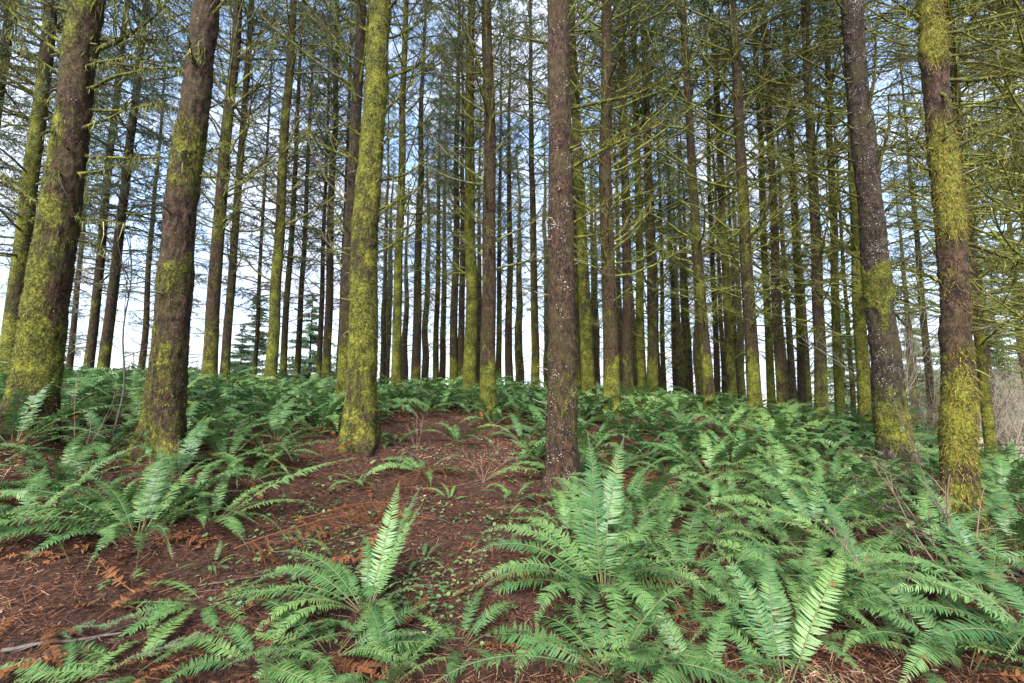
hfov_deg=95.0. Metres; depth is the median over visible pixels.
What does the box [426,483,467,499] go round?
sword fern
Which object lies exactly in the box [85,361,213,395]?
sword fern
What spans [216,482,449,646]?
sword fern
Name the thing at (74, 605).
dead frond
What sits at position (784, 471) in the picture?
sword fern
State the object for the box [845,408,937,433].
sword fern
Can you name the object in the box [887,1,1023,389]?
spruce tree
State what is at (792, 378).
spruce tree
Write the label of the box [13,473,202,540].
sword fern
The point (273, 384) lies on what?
sword fern
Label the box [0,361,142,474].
sword fern
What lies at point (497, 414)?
sword fern
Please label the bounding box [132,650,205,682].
dead frond
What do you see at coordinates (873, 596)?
sword fern
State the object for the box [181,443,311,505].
sword fern
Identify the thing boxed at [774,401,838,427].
sword fern
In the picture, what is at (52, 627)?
dead frond
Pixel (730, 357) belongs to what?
spruce tree
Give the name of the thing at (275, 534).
fallen stick
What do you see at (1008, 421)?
bare shrub
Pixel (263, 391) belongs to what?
sword fern
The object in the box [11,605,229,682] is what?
sword fern
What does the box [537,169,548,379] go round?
spruce tree
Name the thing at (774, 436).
sword fern
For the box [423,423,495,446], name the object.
sword fern
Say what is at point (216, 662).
sword fern
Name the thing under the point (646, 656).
sword fern
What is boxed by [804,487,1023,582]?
sword fern
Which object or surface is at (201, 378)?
sword fern
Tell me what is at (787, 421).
sword fern
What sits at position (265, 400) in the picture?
sword fern
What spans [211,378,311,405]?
sword fern
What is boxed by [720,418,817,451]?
sword fern
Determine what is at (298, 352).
spruce tree
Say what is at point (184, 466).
sword fern
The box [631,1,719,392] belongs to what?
spruce tree
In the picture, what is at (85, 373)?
sword fern
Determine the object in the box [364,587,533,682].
sword fern
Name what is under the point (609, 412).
sword fern
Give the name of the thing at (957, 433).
spruce tree
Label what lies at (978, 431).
bare shrub
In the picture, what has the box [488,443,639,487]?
sword fern
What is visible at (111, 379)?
sword fern
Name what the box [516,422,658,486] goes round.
sword fern
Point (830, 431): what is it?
sword fern
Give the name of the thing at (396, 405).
sword fern
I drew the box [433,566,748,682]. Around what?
sword fern
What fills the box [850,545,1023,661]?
sword fern
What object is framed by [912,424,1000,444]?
sword fern
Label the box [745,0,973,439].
spruce tree
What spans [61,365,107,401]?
sword fern
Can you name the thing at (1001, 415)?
bare shrub
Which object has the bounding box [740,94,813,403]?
spruce tree
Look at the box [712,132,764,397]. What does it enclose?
spruce tree
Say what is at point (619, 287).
spruce tree
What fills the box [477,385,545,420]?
sword fern
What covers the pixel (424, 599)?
dead frond
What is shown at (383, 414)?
sword fern
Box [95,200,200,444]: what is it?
bare sapling
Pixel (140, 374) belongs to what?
sword fern
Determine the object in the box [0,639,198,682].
sword fern
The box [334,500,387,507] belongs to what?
dead frond
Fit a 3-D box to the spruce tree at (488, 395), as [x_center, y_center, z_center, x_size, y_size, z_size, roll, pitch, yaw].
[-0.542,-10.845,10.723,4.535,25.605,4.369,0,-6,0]
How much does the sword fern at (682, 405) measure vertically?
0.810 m
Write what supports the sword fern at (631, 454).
on the ground at (242, 485)
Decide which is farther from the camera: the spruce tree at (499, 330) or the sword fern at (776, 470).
the spruce tree at (499, 330)
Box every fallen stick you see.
[1,632,120,652]
[37,625,129,660]
[199,570,284,585]
[244,526,307,539]
[339,421,416,457]
[339,528,388,541]
[339,563,433,589]
[718,640,750,653]
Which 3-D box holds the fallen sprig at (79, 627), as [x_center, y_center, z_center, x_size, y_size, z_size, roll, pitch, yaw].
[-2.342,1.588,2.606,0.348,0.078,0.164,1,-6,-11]
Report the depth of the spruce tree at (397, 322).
13.43 m
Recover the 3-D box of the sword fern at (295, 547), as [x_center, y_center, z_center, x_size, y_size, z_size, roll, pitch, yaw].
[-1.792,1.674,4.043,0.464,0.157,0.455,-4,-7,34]
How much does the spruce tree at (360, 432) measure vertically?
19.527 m
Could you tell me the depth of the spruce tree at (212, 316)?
10.97 m
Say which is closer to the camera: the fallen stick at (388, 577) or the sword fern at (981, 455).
the fallen stick at (388, 577)
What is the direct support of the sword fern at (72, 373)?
on the ground at (242, 485)
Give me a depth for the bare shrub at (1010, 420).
18.85 m
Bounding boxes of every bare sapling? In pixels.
[55,381,131,460]
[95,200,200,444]
[406,411,426,448]
[461,438,516,482]
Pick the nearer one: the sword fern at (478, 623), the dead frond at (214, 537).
the sword fern at (478, 623)
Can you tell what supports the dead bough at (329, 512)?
on the ground at (242, 485)
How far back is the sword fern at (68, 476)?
4.09 m
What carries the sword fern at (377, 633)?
on the ground at (242, 485)
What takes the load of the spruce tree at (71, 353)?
on the ground at (242, 485)
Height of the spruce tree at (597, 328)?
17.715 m
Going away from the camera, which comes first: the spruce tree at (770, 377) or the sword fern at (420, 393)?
the sword fern at (420, 393)
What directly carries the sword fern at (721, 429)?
on the ground at (242, 485)
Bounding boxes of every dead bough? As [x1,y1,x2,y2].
[233,512,375,569]
[302,501,403,538]
[368,509,434,527]
[387,465,454,495]
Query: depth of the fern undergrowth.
12.00 m
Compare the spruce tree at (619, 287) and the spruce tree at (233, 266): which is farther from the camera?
the spruce tree at (619, 287)
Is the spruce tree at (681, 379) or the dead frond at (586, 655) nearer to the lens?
the dead frond at (586, 655)
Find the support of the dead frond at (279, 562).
on the ground at (242, 485)
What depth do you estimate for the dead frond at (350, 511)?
4.52 m
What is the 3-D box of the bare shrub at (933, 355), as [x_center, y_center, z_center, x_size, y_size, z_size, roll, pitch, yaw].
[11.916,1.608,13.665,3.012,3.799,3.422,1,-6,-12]
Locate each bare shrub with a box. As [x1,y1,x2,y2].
[781,511,924,637]
[794,253,938,393]
[826,316,939,423]
[834,334,1003,442]
[841,392,929,493]
[843,363,939,420]
[843,465,1023,577]
[867,453,1015,583]
[905,332,938,431]
[905,373,1020,429]
[907,365,1023,450]
[910,326,1023,455]
[914,350,1023,444]
[914,367,1016,451]
[923,342,1023,438]
[924,375,1023,448]
[926,273,1023,448]
[937,371,1023,439]
[979,383,1023,454]
[979,384,1023,453]
[979,398,1023,455]
[987,352,1023,456]
[989,348,1023,415]
[989,363,1023,407]
[994,371,1023,429]
[994,393,1023,446]
[997,358,1023,449]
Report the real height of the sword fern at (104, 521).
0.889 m
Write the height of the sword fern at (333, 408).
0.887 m
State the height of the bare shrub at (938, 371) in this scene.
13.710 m
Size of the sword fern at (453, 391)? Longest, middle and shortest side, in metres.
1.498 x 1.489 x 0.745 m
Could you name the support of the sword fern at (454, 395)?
on the ground at (242, 485)
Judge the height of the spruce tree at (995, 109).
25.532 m
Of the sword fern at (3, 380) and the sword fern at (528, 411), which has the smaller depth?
the sword fern at (3, 380)
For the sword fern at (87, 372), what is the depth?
8.62 m
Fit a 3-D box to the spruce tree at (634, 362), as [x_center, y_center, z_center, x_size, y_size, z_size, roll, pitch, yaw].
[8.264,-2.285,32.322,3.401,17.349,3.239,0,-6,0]
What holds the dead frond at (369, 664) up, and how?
on the ground at (242, 485)
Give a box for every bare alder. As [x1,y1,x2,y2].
[111,343,148,369]
[189,319,241,373]
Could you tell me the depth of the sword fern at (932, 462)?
6.96 m
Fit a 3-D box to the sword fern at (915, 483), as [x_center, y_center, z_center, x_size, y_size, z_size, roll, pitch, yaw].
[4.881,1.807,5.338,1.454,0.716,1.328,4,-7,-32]
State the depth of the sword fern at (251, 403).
6.95 m
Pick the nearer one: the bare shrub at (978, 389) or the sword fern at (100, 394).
the sword fern at (100, 394)
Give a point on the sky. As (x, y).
(197, 344)
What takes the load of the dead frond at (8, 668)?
on the ground at (242, 485)
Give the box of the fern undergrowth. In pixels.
[65,366,934,435]
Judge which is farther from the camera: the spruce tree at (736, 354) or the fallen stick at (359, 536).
the spruce tree at (736, 354)
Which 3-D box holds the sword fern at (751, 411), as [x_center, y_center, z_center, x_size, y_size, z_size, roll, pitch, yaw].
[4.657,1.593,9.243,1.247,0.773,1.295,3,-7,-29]
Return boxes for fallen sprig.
[55,614,131,639]
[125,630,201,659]
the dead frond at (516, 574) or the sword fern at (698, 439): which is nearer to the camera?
the dead frond at (516, 574)
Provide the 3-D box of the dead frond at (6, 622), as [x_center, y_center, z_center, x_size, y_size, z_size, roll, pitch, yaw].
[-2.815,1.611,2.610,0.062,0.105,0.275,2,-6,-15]
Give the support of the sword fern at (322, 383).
on the ground at (242, 485)
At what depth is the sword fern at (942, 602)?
3.23 m
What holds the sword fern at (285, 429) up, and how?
on the ground at (242, 485)
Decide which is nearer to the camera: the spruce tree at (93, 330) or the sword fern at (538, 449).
the sword fern at (538, 449)
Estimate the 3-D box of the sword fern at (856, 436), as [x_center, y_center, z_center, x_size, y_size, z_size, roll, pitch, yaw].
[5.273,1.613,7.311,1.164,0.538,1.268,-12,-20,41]
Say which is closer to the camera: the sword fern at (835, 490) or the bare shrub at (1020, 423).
the sword fern at (835, 490)
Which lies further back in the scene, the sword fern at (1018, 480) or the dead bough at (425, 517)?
the sword fern at (1018, 480)
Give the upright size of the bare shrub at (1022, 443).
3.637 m
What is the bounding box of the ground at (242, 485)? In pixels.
[0,395,1023,682]
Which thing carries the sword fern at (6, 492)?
on the ground at (242, 485)
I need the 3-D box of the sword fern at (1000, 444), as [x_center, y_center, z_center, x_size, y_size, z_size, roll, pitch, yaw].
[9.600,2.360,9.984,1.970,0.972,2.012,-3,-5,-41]
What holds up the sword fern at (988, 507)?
on the ground at (242, 485)
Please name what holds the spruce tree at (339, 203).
on the ground at (242, 485)
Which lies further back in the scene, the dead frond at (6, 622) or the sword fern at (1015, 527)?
the sword fern at (1015, 527)
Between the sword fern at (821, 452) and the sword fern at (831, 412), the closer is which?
the sword fern at (821, 452)
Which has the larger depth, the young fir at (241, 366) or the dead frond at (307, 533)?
the young fir at (241, 366)
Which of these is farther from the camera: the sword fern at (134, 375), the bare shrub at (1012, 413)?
the bare shrub at (1012, 413)
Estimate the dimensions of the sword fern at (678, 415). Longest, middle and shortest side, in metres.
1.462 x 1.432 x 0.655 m
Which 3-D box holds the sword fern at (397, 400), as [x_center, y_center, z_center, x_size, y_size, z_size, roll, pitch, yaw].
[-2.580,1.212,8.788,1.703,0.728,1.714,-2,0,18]
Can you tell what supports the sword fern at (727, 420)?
on the ground at (242, 485)
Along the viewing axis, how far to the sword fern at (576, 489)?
4.93 m
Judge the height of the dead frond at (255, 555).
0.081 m
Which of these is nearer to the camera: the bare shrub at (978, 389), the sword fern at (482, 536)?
the sword fern at (482, 536)
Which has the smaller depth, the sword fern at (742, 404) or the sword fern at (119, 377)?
the sword fern at (119, 377)
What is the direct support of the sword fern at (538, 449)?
on the ground at (242, 485)
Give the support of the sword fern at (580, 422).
on the ground at (242, 485)
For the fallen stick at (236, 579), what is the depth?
3.33 m
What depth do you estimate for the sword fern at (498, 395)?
10.73 m
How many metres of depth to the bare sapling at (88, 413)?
4.86 m
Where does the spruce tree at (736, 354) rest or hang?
on the ground at (242, 485)
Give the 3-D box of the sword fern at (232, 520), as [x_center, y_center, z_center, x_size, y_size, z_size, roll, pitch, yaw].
[-2.402,1.439,4.186,1.745,0.669,1.230,0,-6,0]
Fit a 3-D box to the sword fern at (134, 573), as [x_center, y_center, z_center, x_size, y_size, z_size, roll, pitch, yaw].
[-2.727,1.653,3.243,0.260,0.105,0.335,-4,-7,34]
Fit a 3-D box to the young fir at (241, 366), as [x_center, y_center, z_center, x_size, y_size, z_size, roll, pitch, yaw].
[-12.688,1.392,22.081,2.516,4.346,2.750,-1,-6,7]
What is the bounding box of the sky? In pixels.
[0,0,1023,394]
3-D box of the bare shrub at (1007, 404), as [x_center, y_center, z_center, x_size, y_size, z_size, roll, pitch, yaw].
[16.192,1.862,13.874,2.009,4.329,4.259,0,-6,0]
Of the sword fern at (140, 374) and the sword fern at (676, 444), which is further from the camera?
the sword fern at (140, 374)
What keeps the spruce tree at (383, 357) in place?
on the ground at (242, 485)
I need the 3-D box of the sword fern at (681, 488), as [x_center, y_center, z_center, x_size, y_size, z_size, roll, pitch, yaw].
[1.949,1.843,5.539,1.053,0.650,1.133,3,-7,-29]
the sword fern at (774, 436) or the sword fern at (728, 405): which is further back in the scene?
the sword fern at (728, 405)
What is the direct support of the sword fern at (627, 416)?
on the ground at (242, 485)
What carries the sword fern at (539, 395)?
on the ground at (242, 485)
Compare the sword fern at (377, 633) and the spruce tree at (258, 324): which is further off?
the spruce tree at (258, 324)
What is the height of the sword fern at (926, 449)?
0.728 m
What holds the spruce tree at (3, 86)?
on the ground at (242, 485)
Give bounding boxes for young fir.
[219,294,290,378]
[219,326,262,376]
[278,295,336,379]
[331,345,336,374]
[811,304,869,416]
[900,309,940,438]
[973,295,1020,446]
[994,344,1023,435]
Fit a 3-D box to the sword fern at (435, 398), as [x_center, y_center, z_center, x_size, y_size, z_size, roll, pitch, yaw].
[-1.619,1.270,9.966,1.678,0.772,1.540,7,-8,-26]
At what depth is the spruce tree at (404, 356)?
32.29 m
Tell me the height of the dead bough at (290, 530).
0.354 m
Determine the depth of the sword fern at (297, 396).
9.35 m
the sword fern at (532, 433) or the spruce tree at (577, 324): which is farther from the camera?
the spruce tree at (577, 324)
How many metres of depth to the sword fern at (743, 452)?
6.78 m
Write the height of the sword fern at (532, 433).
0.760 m
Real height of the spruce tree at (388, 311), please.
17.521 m
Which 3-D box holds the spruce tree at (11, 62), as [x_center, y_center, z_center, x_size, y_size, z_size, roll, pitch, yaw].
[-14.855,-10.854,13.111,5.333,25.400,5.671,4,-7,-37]
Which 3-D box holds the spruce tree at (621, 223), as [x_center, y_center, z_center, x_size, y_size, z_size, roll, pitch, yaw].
[4.662,-6.509,20.545,4.010,19.897,3.553,4,-7,-36]
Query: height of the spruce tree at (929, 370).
18.233 m
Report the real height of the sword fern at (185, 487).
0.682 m
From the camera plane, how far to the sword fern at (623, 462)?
6.58 m
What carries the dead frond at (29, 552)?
on the ground at (242, 485)
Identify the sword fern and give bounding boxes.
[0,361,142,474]
[0,365,141,413]
[0,365,145,408]
[0,366,108,385]
[0,371,73,404]
[0,407,214,470]
[0,431,133,486]
[0,434,74,500]
[0,443,154,504]
[0,445,258,569]
[0,466,121,562]
[0,487,46,506]
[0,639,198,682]
[3,367,109,387]
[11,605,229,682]
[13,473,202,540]
[29,402,139,429]
[60,381,192,426]
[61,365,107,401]
[61,373,143,401]
[62,369,206,406]
[64,368,141,381]
[66,365,115,377]
[74,359,107,389]
[75,378,262,444]
[78,365,139,378]
[82,391,188,430]
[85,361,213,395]
[92,370,118,380]
[96,567,148,589]
[97,369,193,390]
[102,415,232,492]
[108,373,244,406]
[108,578,282,641]
[112,457,264,526]
[117,362,200,374]
[117,458,356,550]
[130,382,201,400]
[132,415,312,482]
[136,378,213,396]
[162,599,365,682]
[179,539,241,575]
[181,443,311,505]
[185,415,288,464]
[187,380,275,403]
[187,385,265,416]
[187,395,263,420]
[187,399,277,432]
[188,370,268,399]
[189,364,221,383]
[190,367,266,401]
[195,385,315,426]
[208,429,350,475]
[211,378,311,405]
[212,398,339,443]
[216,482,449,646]
[222,597,468,682]
[225,378,317,409]
[231,381,268,402]
[233,376,280,390]
[234,388,310,413]
[243,567,276,584]
[252,396,320,424]
[255,382,301,402]
[259,380,329,408]
[259,385,383,430]
[261,380,333,411]
[263,380,335,397]
[266,406,342,438]
[271,372,335,399]
[281,528,334,556]
[286,387,342,414]
[307,538,360,564]
[312,597,470,682]
[317,410,391,432]
[324,382,416,411]
[324,389,430,416]
[327,473,393,489]
[338,405,398,424]
[364,454,476,484]
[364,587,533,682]
[377,381,437,407]
[377,392,417,423]
[380,384,452,410]
[381,385,418,407]
[381,429,426,449]
[384,392,466,415]
[398,383,478,415]
[402,542,446,571]
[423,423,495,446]
[425,383,479,412]
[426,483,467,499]
[428,384,472,410]
[432,388,478,408]
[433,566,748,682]
[453,393,517,422]
[458,385,530,415]
[462,404,524,426]
[463,531,506,548]
[465,388,510,404]
[472,432,739,650]
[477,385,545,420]
[477,413,545,446]
[479,481,557,510]
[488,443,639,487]
[491,488,638,571]
[493,404,586,439]
[498,402,546,425]
[506,432,545,461]
[507,391,592,418]
[508,391,546,406]
[512,389,541,413]
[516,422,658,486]
[524,412,617,451]
[525,390,546,402]
[525,406,598,430]
[537,477,658,554]
[542,410,618,442]
[545,393,621,420]
[553,468,738,537]
[553,507,828,623]
[563,585,843,682]
[564,476,738,570]
[577,393,634,418]
[578,391,597,409]
[578,420,630,449]
[579,445,662,480]
[580,398,647,424]
[582,382,666,408]
[583,458,667,498]
[587,403,684,438]
[607,428,680,453]
[610,401,704,431]
[611,442,684,476]
[613,395,672,421]
[621,471,731,508]
[623,391,681,411]
[623,406,675,432]
[625,411,734,443]
[626,428,724,471]
[627,451,713,486]
[639,580,794,661]
[645,475,787,521]
[647,392,703,416]
[648,431,784,493]
[651,405,714,428]
[652,498,808,549]
[665,414,733,433]
[668,466,793,516]
[670,395,727,418]
[672,426,750,466]
[674,425,794,481]
[676,551,951,682]
[678,541,846,682]
[688,406,771,431]
[693,395,743,414]
[693,415,782,455]
[699,505,878,571]
[699,533,995,633]
[703,466,928,557]
[706,434,885,503]
[711,402,764,421]
[711,402,776,432]
[719,482,844,522]
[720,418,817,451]
[725,423,842,467]
[729,404,770,424]
[731,397,853,447]
[731,441,819,470]
[736,455,840,493]
[740,402,831,428]
[750,477,1020,622]
[760,448,921,500]
[764,406,810,418]
[766,443,893,486]
[769,412,818,436]
[770,403,857,418]
[770,410,874,447]
[770,475,918,533]
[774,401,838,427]
[777,474,936,536]
[778,421,863,455]
[779,434,891,470]
[790,422,851,442]
[790,554,1023,682]
[791,534,1023,647]
[793,562,1023,682]
[799,449,936,504]
[800,396,872,438]
[801,425,878,454]
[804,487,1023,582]
[805,419,873,437]
[818,425,874,454]
[820,419,917,440]
[825,451,939,479]
[827,410,935,451]
[833,404,857,423]
[844,422,923,447]
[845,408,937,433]
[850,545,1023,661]
[851,463,1022,516]
[859,435,938,453]
[862,455,988,496]
[863,423,980,448]
[866,472,1023,644]
[868,424,938,451]
[869,439,938,466]
[880,481,1023,542]
[896,493,1023,547]
[906,448,1023,504]
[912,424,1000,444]
[913,420,936,437]
[916,444,1013,475]
[917,430,1020,461]
[919,452,994,482]
[920,446,1023,491]
[924,449,1023,489]
[931,427,1022,450]
[937,443,1023,485]
[937,448,1022,466]
[940,490,1023,554]
[980,477,1023,511]
[981,484,1023,519]
[986,508,1023,569]
[989,455,1023,471]
[999,439,1023,465]
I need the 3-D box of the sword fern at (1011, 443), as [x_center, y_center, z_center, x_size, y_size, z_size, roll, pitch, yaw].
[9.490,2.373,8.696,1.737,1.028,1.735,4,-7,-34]
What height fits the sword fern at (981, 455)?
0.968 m
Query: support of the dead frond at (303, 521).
on the ground at (242, 485)
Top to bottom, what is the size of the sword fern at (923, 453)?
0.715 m
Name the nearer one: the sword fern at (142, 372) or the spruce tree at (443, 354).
the sword fern at (142, 372)
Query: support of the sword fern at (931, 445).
on the ground at (242, 485)
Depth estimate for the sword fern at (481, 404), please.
9.29 m
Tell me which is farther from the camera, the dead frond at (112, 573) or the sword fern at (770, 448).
the sword fern at (770, 448)
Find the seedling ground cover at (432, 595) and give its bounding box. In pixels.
[194,417,604,655]
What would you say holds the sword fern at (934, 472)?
on the ground at (242, 485)
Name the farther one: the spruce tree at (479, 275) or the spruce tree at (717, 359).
the spruce tree at (479, 275)
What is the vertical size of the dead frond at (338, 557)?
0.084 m
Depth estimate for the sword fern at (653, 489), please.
4.86 m
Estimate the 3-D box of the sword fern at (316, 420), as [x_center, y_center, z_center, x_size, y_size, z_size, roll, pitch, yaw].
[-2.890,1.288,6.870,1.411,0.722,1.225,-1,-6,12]
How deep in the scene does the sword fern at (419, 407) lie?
9.39 m
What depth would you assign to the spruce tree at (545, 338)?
32.82 m
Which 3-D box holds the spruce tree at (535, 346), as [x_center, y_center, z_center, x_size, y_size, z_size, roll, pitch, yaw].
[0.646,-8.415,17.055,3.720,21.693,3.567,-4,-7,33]
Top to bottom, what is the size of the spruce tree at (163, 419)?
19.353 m
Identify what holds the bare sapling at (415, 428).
on the ground at (242, 485)
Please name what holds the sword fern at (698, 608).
on the ground at (242, 485)
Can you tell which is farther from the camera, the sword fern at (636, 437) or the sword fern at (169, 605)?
the sword fern at (636, 437)
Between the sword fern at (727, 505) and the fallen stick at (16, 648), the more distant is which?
the sword fern at (727, 505)
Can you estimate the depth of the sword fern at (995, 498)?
5.01 m
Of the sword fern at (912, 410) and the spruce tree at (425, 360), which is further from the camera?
the spruce tree at (425, 360)
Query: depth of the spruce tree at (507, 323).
19.22 m
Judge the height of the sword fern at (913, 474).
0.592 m
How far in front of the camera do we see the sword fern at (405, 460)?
5.75 m
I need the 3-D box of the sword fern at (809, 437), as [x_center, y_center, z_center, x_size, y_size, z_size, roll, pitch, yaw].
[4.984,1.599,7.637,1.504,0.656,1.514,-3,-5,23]
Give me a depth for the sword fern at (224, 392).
8.31 m
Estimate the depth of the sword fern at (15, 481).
4.03 m
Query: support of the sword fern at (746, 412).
on the ground at (242, 485)
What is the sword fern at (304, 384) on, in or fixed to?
on the ground at (242, 485)
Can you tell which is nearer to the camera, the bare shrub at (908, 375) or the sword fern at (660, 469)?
the sword fern at (660, 469)
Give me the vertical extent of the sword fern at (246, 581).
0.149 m
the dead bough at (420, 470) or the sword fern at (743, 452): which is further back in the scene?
the sword fern at (743, 452)
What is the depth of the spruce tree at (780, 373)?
12.49 m
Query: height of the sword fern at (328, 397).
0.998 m
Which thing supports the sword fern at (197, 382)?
on the ground at (242, 485)
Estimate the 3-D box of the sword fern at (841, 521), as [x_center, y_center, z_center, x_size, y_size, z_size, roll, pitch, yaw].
[2.855,1.778,3.743,1.908,1.164,1.619,0,-6,0]
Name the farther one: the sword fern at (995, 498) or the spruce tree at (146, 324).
the spruce tree at (146, 324)
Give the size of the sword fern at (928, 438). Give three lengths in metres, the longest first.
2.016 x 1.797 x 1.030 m
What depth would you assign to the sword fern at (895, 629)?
2.82 m
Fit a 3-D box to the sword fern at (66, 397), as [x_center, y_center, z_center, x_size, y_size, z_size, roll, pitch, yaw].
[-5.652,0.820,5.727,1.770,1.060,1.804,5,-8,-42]
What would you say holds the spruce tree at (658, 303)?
on the ground at (242, 485)
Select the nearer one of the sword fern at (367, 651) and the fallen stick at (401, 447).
the sword fern at (367, 651)
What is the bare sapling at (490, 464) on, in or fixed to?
on the ground at (242, 485)
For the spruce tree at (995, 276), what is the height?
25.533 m
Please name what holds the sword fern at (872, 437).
on the ground at (242, 485)
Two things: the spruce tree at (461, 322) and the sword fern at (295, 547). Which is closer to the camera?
the sword fern at (295, 547)
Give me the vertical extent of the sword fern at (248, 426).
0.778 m
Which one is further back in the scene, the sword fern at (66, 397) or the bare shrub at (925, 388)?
the bare shrub at (925, 388)
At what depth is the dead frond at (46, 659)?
2.33 m
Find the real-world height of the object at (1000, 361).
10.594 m
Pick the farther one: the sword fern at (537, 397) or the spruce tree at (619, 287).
the spruce tree at (619, 287)
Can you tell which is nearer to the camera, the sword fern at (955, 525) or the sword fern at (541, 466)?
the sword fern at (955, 525)
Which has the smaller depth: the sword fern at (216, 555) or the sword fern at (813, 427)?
the sword fern at (216, 555)
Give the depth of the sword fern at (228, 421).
6.37 m
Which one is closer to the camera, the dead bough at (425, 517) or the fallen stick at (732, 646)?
the fallen stick at (732, 646)
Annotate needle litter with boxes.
[0,395,1023,682]
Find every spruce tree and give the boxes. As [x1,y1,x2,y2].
[0,0,103,271]
[0,0,172,260]
[0,0,191,442]
[0,0,192,378]
[0,15,112,344]
[0,33,143,377]
[2,0,229,369]
[3,0,251,386]
[79,5,209,369]
[121,0,252,468]
[135,89,242,367]
[141,0,321,390]
[170,0,335,378]
[195,0,323,373]
[209,0,369,393]
[225,0,349,375]
[249,0,463,413]
[257,0,345,380]
[260,0,397,393]
[285,0,398,375]
[287,0,353,378]
[311,0,448,457]
[331,0,465,398]
[377,65,414,379]
[377,116,396,353]
[378,164,411,383]
[381,0,464,382]
[391,180,422,380]
[392,0,548,418]
[401,0,546,404]
[402,119,450,380]
[405,24,465,381]
[407,0,507,380]
[422,0,505,377]
[422,62,465,381]
[459,75,505,385]
[475,0,537,382]
[477,1,544,397]
[481,0,548,390]
[495,0,714,415]
[496,0,723,501]
[496,143,542,393]
[511,0,653,404]
[522,131,548,385]
[523,0,615,388]
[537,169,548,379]
[568,0,688,406]
[574,0,718,391]
[574,0,728,394]
[582,0,789,414]
[583,112,621,388]
[585,7,670,375]
[586,166,602,383]
[589,81,646,382]
[612,3,704,393]
[621,193,646,387]
[629,22,695,391]
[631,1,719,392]
[633,0,843,420]
[635,0,819,412]
[646,65,713,393]
[656,3,768,394]
[656,85,716,393]
[659,178,698,394]
[670,0,846,407]
[670,186,717,394]
[678,0,887,413]
[687,37,768,398]
[688,99,744,396]
[706,0,850,422]
[709,0,922,430]
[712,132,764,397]
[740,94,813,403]
[741,0,1023,462]
[743,0,916,415]
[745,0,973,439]
[749,68,826,406]
[758,0,1023,381]
[759,59,843,406]
[762,0,938,471]
[787,4,909,411]
[823,0,1023,376]
[867,0,1023,361]
[877,21,990,432]
[885,160,937,444]
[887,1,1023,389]
[892,0,1023,545]
[898,2,1023,358]
[924,43,1020,451]
[968,32,1023,429]
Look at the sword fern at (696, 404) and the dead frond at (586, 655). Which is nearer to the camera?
the dead frond at (586, 655)
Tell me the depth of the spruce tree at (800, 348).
14.65 m
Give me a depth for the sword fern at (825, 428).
8.12 m
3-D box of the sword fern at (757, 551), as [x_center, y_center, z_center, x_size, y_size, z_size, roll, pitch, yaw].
[2.221,1.800,3.391,1.624,0.817,1.800,-2,-6,22]
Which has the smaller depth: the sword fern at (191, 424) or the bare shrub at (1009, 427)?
the sword fern at (191, 424)
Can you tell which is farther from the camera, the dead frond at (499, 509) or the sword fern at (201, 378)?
the sword fern at (201, 378)
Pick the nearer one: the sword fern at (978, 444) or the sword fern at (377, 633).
the sword fern at (377, 633)
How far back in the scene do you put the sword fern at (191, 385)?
7.38 m
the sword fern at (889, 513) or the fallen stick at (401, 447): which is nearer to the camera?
the sword fern at (889, 513)
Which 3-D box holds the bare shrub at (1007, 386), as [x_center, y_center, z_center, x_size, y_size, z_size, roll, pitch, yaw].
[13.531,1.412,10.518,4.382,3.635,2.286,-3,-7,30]
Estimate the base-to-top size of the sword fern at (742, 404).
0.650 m
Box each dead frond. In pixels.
[0,549,65,559]
[0,613,18,633]
[0,649,88,678]
[1,651,42,672]
[13,602,142,612]
[37,623,64,667]
[37,624,87,638]
[97,557,130,590]
[97,572,167,618]
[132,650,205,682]
[184,536,223,556]
[194,552,229,568]
[225,586,292,619]
[239,553,277,565]
[258,554,281,566]
[290,516,309,531]
[299,657,409,676]
[304,525,315,540]
[312,554,375,564]
[320,522,365,537]
[325,546,362,572]
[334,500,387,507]
[343,502,365,526]
[355,534,381,561]
[365,485,373,499]
[380,500,387,513]
[403,591,434,626]
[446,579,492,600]
[475,508,524,516]
[482,572,546,586]
[579,646,597,673]
[670,607,686,622]
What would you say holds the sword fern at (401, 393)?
on the ground at (242, 485)
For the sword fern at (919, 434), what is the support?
on the ground at (242, 485)
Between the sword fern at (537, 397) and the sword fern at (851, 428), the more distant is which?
the sword fern at (537, 397)
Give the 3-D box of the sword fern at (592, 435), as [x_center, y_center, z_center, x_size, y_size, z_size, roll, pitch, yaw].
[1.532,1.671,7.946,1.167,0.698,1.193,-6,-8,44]
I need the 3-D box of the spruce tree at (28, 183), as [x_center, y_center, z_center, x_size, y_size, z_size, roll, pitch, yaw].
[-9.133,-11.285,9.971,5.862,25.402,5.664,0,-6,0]
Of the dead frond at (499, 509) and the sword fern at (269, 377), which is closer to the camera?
the dead frond at (499, 509)
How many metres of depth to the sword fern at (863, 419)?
9.34 m
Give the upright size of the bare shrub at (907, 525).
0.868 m
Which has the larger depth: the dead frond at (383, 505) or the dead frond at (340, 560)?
the dead frond at (383, 505)
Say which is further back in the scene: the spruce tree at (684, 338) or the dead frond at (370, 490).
the spruce tree at (684, 338)
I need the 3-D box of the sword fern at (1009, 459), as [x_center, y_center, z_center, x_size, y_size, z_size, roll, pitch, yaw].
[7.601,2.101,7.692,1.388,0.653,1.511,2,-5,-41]

